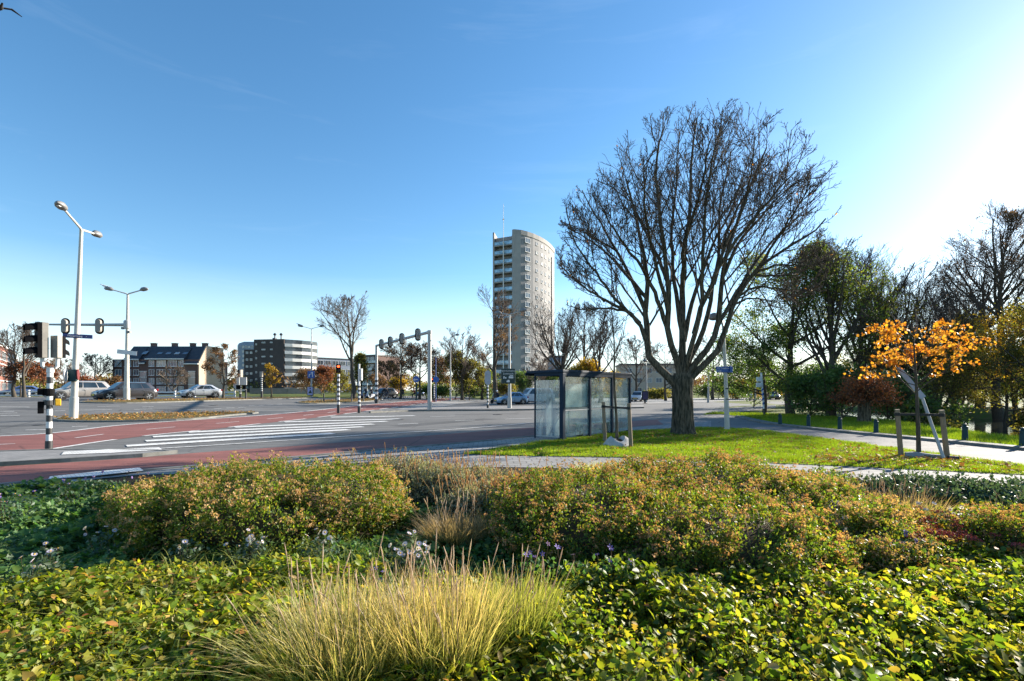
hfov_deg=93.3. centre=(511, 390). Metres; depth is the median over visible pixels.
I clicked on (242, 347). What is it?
residential tower
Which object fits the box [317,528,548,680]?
ornamental grass
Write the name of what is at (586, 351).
bare tree
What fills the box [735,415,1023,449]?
kerb
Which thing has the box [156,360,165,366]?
window
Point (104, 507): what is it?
spiraea shrub
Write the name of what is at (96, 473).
tactile paving
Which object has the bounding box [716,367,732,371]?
street sign
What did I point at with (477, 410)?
kerb
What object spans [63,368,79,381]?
road sign
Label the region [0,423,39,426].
road patch
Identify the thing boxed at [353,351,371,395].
columnar tree
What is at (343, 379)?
shrub
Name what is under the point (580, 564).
cranesbill plant
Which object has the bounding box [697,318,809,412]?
tree
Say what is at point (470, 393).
hedge
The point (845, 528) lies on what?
aster plant
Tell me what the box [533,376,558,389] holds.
shrub
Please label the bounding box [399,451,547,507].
lavender plant
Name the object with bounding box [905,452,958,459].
root barrier
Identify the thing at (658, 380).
window
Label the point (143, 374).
stair window
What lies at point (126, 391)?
street lamp
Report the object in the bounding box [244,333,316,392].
apartment block
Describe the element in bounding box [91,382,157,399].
car
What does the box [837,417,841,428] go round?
bollard
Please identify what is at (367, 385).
fuel price sign
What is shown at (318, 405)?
road patch
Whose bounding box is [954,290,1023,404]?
tree
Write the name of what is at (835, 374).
shrub
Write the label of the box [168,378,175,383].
window
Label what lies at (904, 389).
shrub
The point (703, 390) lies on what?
hedge
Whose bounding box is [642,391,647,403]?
advert board
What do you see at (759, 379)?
traffic light
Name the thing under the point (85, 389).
car
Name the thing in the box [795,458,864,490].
leafy shrub
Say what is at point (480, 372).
tree
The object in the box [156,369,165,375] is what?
window
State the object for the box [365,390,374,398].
motor scooter
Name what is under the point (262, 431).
zebra crossing
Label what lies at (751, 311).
tree
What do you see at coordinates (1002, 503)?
ornamental grass
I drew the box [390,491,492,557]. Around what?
ornamental grass
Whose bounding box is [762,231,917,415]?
tree
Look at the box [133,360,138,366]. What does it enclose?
window
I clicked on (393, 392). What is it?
car
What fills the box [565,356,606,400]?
tree
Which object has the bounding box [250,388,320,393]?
garden wall
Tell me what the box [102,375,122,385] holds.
shrub
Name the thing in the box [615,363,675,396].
building
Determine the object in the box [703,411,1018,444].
verge grass
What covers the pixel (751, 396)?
shrub
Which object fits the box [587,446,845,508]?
spiraea shrub
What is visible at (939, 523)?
sedum plant
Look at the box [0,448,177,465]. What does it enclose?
kerb
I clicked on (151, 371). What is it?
window
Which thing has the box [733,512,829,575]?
ornamental grass
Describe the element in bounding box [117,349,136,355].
direction sign
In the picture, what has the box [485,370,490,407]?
traffic light
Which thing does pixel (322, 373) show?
shrub
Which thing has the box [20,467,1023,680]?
planting bed
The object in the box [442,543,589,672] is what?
ornamental grass
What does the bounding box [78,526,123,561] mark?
aster plant
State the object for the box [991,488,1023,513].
leafy shrub
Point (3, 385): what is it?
window
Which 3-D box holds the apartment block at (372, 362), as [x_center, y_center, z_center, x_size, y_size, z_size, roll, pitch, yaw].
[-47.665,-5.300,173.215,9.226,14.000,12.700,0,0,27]
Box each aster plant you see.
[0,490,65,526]
[0,556,47,595]
[29,541,75,580]
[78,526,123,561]
[167,538,209,568]
[224,529,274,570]
[296,528,346,566]
[380,530,440,582]
[835,515,860,540]
[893,529,942,561]
[914,501,982,529]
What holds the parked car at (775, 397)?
on the ground at (978, 414)
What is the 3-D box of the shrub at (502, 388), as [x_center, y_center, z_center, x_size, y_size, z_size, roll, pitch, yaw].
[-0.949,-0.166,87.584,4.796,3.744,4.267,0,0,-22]
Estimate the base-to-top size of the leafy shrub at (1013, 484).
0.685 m
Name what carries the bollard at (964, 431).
on the ground at (978, 414)
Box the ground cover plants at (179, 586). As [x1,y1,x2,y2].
[0,532,445,680]
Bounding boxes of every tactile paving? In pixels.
[49,467,142,478]
[61,447,160,454]
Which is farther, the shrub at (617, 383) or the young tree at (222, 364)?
the shrub at (617, 383)
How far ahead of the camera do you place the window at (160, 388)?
99.98 m
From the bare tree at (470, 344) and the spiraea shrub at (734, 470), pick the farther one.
the bare tree at (470, 344)
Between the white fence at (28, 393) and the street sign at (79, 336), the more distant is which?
the white fence at (28, 393)
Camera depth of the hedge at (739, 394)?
91.97 m
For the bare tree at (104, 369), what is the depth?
95.86 m
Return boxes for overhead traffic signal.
[49,318,130,333]
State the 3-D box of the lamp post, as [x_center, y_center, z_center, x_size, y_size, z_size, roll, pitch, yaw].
[8.998,-0.865,21.098,0.452,5.134,1.314,0,0,-9]
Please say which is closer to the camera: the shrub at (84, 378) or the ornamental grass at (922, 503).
the ornamental grass at (922, 503)
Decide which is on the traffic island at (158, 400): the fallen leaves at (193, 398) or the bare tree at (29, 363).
the fallen leaves at (193, 398)
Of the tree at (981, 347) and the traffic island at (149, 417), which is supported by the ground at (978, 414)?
the tree at (981, 347)
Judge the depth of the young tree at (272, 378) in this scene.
60.71 m
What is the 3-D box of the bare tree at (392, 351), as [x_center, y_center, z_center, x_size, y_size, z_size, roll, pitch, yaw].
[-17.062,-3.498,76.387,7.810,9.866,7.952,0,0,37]
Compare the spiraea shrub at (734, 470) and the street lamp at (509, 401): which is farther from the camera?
the street lamp at (509, 401)
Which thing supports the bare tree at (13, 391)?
on the road
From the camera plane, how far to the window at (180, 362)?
99.95 m
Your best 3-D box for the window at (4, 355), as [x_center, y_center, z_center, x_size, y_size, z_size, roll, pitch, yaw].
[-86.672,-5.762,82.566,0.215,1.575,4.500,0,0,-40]
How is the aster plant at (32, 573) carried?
on the planting bed
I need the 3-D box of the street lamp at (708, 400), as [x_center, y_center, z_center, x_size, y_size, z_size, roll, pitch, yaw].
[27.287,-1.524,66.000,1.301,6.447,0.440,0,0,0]
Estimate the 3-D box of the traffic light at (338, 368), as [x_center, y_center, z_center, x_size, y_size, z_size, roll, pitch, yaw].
[-12.004,-0.102,33.434,0.320,3.406,0.387,0,0,-20]
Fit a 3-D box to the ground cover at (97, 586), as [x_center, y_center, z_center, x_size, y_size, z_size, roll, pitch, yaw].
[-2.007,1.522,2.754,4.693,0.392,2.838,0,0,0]
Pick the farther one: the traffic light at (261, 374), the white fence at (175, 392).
the white fence at (175, 392)
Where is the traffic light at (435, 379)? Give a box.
[432,377,438,401]
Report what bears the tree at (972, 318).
on the ground at (978, 414)
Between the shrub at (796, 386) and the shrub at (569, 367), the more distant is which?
the shrub at (569, 367)
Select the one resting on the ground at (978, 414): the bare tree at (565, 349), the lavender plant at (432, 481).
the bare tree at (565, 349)
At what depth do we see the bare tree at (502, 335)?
75.80 m
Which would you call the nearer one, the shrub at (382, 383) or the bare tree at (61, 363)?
the bare tree at (61, 363)
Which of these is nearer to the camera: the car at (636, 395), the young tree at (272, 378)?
the young tree at (272, 378)
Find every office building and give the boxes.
[317,357,355,391]
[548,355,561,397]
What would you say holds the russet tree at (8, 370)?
on the road
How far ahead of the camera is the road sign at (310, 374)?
66.82 m
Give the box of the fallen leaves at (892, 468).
[460,454,988,478]
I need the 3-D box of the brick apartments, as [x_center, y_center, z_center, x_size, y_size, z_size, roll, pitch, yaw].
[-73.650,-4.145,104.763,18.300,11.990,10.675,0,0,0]
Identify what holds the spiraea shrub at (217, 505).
on the planting bed
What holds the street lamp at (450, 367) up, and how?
on the pavement
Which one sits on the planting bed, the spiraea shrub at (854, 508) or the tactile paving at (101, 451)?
the spiraea shrub at (854, 508)
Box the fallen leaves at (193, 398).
[91,396,317,401]
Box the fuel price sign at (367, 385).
[366,379,374,391]
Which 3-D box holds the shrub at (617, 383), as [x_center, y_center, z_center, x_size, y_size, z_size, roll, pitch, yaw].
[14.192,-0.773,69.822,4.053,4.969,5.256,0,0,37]
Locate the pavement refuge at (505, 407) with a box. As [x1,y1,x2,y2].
[381,405,643,410]
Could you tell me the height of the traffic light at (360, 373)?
3.500 m
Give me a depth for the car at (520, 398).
56.95 m
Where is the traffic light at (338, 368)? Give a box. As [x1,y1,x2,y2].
[336,364,340,412]
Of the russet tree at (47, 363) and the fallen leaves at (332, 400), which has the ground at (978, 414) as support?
the russet tree at (47, 363)
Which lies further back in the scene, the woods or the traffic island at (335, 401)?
the woods
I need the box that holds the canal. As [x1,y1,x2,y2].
[816,408,1022,438]
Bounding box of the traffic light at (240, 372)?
[233,370,242,397]
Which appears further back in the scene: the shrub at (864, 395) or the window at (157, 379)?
the window at (157, 379)
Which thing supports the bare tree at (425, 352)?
on the ground at (978, 414)
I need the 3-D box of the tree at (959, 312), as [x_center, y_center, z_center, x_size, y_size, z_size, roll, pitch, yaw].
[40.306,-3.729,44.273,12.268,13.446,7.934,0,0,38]
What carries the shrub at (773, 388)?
on the ground at (978, 414)
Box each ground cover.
[0,476,159,582]
[0,552,565,680]
[130,537,633,595]
[343,496,571,562]
[535,553,1023,680]
[813,492,1023,574]
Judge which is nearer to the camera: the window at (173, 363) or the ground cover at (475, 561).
the ground cover at (475, 561)
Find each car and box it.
[0,386,37,394]
[43,381,109,399]
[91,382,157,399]
[177,385,221,397]
[373,388,397,397]
[494,392,528,404]
[631,391,642,401]
[767,391,779,399]
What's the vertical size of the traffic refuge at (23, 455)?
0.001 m
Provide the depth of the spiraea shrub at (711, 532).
4.24 m
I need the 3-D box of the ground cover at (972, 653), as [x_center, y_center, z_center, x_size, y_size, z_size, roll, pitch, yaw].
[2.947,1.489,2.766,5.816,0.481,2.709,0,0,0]
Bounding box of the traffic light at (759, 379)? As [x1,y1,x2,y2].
[756,373,765,414]
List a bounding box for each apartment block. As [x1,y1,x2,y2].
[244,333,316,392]
[357,354,399,392]
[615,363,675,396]
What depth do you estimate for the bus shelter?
17.00 m
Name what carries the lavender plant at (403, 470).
on the planting bed
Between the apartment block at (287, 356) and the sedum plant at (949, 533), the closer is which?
the sedum plant at (949, 533)
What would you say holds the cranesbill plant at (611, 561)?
on the planting bed
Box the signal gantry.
[375,328,431,409]
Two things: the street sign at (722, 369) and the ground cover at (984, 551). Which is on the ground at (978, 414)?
the ground cover at (984, 551)
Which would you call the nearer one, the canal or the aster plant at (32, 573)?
the aster plant at (32, 573)
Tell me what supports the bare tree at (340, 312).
on the road
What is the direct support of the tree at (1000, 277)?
on the ground at (978, 414)
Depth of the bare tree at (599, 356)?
63.64 m
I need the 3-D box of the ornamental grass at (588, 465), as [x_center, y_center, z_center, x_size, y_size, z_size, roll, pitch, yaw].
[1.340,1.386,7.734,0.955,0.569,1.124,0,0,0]
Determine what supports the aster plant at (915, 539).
on the planting bed
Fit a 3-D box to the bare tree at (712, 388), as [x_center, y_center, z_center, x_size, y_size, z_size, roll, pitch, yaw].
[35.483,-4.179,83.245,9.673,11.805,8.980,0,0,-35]
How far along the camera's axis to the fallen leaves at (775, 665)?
3.25 m
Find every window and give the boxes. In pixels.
[1,351,6,361]
[1,383,5,389]
[114,360,121,366]
[114,369,121,375]
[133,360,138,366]
[133,369,138,375]
[139,371,146,381]
[148,360,154,366]
[148,369,154,375]
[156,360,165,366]
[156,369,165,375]
[156,378,165,383]
[156,386,165,391]
[167,360,176,366]
[168,369,176,375]
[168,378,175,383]
[168,386,176,391]
[178,360,183,366]
[188,371,195,388]
[656,378,661,382]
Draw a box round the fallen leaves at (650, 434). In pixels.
[643,430,751,437]
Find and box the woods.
[16,372,1009,394]
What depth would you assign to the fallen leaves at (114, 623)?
2.90 m
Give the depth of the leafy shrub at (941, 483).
6.40 m
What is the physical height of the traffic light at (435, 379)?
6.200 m
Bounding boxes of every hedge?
[417,382,453,398]
[452,383,492,398]
[644,387,671,398]
[693,380,735,398]
[728,378,760,398]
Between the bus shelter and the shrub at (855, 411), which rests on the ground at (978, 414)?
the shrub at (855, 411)
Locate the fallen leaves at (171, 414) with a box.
[55,410,253,419]
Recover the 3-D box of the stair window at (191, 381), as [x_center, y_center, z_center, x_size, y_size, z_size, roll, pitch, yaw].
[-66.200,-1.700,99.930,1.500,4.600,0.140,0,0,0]
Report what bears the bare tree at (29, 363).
on the road
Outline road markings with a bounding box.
[1,398,720,467]
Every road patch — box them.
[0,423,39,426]
[16,408,45,409]
[156,407,218,409]
[305,405,333,406]
[394,418,490,426]
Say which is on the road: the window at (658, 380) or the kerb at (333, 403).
the kerb at (333, 403)
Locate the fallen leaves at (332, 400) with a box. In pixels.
[299,398,378,402]
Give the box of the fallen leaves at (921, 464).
[807,443,1010,469]
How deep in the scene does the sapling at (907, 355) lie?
11.97 m
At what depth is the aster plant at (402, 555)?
3.87 m
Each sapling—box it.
[588,268,645,446]
[843,293,998,457]
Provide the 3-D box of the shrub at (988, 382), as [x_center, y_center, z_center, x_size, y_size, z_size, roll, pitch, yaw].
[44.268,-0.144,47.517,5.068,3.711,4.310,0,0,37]
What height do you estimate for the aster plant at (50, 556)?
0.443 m
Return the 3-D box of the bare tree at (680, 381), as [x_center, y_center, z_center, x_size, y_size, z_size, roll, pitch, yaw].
[7.494,-5.138,18.344,11.656,13.677,7.644,0,0,0]
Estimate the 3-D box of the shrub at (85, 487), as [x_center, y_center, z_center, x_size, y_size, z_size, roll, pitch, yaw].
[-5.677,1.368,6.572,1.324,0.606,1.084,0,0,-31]
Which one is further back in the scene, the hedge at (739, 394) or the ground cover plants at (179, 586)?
the hedge at (739, 394)
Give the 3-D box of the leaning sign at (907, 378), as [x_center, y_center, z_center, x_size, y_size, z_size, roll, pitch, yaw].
[10.311,0.598,12.024,0.409,2.436,1.271,0,0,-10]
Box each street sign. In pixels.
[63,334,92,338]
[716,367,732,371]
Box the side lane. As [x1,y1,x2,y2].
[658,410,1023,463]
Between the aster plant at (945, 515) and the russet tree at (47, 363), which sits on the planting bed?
the aster plant at (945, 515)
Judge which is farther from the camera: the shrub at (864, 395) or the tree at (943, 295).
the tree at (943, 295)
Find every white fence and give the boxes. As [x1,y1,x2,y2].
[0,390,42,396]
[158,391,235,396]
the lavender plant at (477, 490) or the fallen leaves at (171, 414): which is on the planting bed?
the lavender plant at (477, 490)
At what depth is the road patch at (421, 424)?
25.36 m
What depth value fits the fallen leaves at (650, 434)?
17.63 m
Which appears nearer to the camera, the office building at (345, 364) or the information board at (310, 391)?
the information board at (310, 391)
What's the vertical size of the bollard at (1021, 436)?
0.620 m
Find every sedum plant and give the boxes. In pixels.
[892,522,1023,578]
[908,506,1021,541]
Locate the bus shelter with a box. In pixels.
[525,370,632,439]
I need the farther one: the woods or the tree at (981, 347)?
the woods
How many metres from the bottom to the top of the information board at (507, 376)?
1.360 m
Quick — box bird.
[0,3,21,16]
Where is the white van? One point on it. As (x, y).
(543, 395)
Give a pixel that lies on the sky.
(243, 164)
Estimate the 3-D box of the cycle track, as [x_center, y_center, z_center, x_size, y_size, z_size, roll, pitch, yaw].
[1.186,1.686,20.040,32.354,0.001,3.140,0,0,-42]
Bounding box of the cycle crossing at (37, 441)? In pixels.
[0,398,459,449]
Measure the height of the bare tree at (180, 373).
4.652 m
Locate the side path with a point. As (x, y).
(740, 409)
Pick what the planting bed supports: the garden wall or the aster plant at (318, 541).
the aster plant at (318, 541)
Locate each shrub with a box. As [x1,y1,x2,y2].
[34,470,148,505]
[79,373,97,380]
[90,448,419,563]
[99,469,227,522]
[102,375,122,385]
[288,367,314,392]
[301,363,335,395]
[323,367,349,392]
[366,372,390,390]
[387,376,409,396]
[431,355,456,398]
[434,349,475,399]
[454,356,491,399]
[473,368,503,395]
[475,457,697,580]
[497,382,517,396]
[514,370,537,392]
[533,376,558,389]
[555,363,576,385]
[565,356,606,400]
[577,476,891,596]
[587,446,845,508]
[602,368,625,396]
[723,467,929,540]
[728,356,804,406]
[759,368,808,405]
[773,366,838,416]
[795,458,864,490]
[796,357,847,410]
[801,358,882,418]
[817,511,990,593]
[821,404,885,417]
[836,353,887,411]
[845,467,1007,508]
[871,368,931,420]
[879,386,973,428]
[921,406,968,430]
[936,499,1023,571]
[938,371,990,407]
[961,473,1023,501]
[989,374,1023,402]
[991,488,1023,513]
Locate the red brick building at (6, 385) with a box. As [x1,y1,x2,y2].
[0,345,16,390]
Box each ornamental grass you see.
[102,532,468,680]
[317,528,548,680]
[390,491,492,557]
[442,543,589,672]
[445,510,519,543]
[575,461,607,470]
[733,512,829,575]
[818,467,918,505]
[850,479,943,527]
[860,473,976,526]
[968,492,1023,516]
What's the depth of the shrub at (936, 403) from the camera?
29.11 m
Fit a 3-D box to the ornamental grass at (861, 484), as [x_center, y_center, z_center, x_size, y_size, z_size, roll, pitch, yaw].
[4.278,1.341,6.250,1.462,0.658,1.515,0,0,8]
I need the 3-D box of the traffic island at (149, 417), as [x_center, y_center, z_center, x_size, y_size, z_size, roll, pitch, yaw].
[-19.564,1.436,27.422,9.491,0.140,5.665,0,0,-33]
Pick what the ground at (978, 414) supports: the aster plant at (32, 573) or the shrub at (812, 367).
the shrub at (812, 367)
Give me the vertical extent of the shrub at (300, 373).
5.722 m
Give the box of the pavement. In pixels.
[400,398,773,409]
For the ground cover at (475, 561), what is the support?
on the planting bed
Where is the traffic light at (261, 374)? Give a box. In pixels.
[260,371,263,397]
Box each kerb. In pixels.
[0,429,601,484]
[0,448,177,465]
[53,411,258,421]
[79,397,317,402]
[296,398,382,403]
[369,407,643,412]
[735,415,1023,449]
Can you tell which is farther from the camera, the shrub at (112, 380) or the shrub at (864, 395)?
the shrub at (112, 380)
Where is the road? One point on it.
(377, 430)
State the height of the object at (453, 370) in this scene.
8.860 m
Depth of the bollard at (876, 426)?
18.30 m
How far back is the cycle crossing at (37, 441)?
21.02 m
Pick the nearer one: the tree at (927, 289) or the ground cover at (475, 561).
the ground cover at (475, 561)
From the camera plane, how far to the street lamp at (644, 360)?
70.91 m
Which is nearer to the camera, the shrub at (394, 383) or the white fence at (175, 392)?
the white fence at (175, 392)
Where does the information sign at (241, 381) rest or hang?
on the traffic island at (158, 400)
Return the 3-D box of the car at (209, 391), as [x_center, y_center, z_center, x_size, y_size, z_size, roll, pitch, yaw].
[-35.184,0.128,54.501,2.080,1.535,4.147,0,0,38]
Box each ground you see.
[0,390,1023,481]
[465,428,1023,474]
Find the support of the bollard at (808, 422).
on the kerb at (994, 445)
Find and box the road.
[0,395,817,462]
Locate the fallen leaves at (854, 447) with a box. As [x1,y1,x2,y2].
[476,426,1022,472]
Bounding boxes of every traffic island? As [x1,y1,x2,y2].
[57,412,252,419]
[82,397,309,401]
[301,399,379,402]
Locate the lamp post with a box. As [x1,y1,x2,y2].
[709,313,729,428]
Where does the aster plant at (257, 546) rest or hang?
on the planting bed
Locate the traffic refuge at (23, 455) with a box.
[0,449,157,460]
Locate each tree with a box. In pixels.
[0,321,39,396]
[0,323,49,396]
[0,358,55,396]
[16,359,62,396]
[50,358,82,387]
[66,353,115,380]
[157,365,190,394]
[200,343,240,397]
[263,363,282,396]
[310,291,370,398]
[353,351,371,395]
[371,360,400,387]
[379,338,421,398]
[396,338,445,398]
[439,326,480,399]
[470,342,492,399]
[477,283,524,397]
[520,293,594,384]
[522,353,555,387]
[553,303,609,360]
[555,98,862,434]
[580,302,627,402]
[606,335,658,390]
[640,342,678,400]
[693,333,749,399]
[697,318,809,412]
[722,233,897,413]
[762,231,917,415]
[811,243,937,414]
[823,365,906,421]
[827,261,981,420]
[888,274,998,412]
[907,281,1022,405]
[910,294,1007,419]
[911,244,1023,407]
[921,302,1023,426]
[921,340,1023,430]
[931,199,1023,420]
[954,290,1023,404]
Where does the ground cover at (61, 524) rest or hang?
on the ground at (978, 414)
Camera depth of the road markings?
19.68 m
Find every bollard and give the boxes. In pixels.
[778,413,781,423]
[806,414,810,425]
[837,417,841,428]
[873,419,878,432]
[961,424,967,440]
[1019,427,1023,445]
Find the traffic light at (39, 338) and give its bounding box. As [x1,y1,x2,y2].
[23,322,69,448]
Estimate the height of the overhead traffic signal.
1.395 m
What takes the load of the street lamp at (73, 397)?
on the traffic island at (149, 417)
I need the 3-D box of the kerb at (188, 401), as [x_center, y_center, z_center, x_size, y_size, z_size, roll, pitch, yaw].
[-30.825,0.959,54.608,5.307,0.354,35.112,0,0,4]
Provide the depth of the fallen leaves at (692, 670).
2.85 m
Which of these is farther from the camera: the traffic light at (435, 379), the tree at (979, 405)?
the traffic light at (435, 379)
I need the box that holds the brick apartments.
[112,343,227,393]
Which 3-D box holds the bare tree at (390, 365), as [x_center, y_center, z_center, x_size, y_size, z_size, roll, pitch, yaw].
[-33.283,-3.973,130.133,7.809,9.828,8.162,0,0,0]
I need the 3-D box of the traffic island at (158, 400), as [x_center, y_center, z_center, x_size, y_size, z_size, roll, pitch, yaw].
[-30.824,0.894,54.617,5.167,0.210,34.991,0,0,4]
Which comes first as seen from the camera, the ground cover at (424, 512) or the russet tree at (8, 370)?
the ground cover at (424, 512)
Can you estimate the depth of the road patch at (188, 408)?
34.45 m
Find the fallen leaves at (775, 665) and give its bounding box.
[590,536,1020,668]
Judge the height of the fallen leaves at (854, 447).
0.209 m
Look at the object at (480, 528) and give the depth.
4.99 m
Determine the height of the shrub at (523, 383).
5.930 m
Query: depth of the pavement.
72.65 m
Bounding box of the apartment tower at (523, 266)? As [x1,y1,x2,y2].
[493,204,554,395]
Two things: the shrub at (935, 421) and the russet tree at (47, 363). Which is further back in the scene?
the russet tree at (47, 363)
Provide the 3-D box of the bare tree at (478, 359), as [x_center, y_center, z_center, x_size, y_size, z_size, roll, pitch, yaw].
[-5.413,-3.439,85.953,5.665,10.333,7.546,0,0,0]
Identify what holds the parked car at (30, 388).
on the ground at (978, 414)
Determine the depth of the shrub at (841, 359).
55.72 m
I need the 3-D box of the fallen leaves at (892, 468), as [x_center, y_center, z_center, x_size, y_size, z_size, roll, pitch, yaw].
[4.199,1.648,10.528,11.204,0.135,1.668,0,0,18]
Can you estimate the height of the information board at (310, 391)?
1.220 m
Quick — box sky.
[0,0,1023,390]
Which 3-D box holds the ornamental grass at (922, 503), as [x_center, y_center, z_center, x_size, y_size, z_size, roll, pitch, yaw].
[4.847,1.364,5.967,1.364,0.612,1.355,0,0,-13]
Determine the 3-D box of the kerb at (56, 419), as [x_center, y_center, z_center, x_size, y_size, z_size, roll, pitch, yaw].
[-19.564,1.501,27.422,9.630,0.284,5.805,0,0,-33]
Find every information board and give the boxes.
[307,387,313,395]
[501,369,514,383]
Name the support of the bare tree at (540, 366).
on the pavement
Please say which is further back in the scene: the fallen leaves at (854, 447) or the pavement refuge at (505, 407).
the pavement refuge at (505, 407)
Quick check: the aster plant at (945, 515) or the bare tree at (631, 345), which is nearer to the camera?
the aster plant at (945, 515)
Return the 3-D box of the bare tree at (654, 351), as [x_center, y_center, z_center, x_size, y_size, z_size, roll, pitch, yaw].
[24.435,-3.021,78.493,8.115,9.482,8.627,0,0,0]
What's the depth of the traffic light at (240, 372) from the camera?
54.70 m
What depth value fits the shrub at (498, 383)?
86.41 m
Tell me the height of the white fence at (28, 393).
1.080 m
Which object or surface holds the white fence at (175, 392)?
on the ground at (978, 414)
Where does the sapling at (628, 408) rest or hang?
on the lawn ground at (709, 452)
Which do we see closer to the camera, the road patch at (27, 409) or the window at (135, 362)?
the road patch at (27, 409)
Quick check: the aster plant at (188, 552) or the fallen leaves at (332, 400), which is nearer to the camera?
the aster plant at (188, 552)
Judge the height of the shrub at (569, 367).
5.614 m
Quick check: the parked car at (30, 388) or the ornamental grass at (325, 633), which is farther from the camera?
the parked car at (30, 388)
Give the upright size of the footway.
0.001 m
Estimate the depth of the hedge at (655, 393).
91.19 m
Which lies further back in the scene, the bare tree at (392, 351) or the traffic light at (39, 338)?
the bare tree at (392, 351)
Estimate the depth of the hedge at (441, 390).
83.44 m
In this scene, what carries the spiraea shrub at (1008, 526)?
on the planting bed
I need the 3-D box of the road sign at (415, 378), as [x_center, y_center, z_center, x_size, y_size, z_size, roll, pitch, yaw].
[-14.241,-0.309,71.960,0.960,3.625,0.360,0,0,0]
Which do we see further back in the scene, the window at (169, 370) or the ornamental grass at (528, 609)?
the window at (169, 370)
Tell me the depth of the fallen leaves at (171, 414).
27.01 m
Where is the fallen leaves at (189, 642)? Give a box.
[1,558,453,680]
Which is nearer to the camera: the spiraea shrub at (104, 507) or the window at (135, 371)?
the spiraea shrub at (104, 507)
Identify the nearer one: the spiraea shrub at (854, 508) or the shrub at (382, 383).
the spiraea shrub at (854, 508)
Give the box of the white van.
[523,388,554,403]
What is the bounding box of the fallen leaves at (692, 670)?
[595,561,1020,680]
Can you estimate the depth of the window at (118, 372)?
99.98 m
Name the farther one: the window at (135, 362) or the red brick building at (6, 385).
the window at (135, 362)
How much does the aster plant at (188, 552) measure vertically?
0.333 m
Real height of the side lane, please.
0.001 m
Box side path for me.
[704,405,775,411]
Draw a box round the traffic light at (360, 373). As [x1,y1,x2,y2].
[358,364,362,412]
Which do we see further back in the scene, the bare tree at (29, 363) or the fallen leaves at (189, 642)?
the bare tree at (29, 363)
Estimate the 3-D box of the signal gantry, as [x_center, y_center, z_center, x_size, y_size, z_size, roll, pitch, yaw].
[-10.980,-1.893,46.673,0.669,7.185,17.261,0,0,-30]
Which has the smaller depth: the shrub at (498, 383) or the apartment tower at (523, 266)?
the shrub at (498, 383)
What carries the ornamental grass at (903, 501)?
on the planting bed
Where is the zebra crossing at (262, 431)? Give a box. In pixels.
[126,415,413,446]
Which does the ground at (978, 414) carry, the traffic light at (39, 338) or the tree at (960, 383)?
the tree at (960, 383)
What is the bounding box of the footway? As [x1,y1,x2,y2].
[1,421,1023,486]
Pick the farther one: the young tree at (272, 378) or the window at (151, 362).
the window at (151, 362)
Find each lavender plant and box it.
[332,442,493,494]
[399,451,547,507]
[422,467,551,522]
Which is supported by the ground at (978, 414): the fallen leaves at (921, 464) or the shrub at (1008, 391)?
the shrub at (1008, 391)
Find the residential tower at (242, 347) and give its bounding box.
[237,342,253,374]
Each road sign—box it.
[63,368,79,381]
[308,371,313,377]
[413,376,418,399]
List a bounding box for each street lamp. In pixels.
[54,201,102,418]
[104,286,147,399]
[298,325,324,396]
[449,334,458,400]
[494,308,526,407]
[643,359,647,401]
[707,356,716,402]
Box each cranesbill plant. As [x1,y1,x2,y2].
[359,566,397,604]
[514,541,563,596]
[552,544,586,597]
[591,543,631,594]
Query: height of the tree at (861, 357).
12.751 m
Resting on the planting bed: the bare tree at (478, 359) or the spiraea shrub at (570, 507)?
the spiraea shrub at (570, 507)
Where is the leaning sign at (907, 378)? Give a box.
[896,366,944,457]
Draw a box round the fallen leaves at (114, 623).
[0,568,421,680]
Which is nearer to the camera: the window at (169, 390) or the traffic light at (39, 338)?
the traffic light at (39, 338)
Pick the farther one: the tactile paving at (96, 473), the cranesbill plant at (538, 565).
the tactile paving at (96, 473)
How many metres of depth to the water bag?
14.29 m
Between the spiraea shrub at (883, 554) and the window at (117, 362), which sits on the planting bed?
the spiraea shrub at (883, 554)
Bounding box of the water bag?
[603,436,628,446]
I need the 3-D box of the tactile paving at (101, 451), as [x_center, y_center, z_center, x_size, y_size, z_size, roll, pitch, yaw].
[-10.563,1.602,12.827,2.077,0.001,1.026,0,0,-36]
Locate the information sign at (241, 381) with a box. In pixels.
[234,377,246,398]
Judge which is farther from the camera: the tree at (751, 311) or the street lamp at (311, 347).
the street lamp at (311, 347)
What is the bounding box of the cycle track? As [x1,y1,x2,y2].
[0,419,663,482]

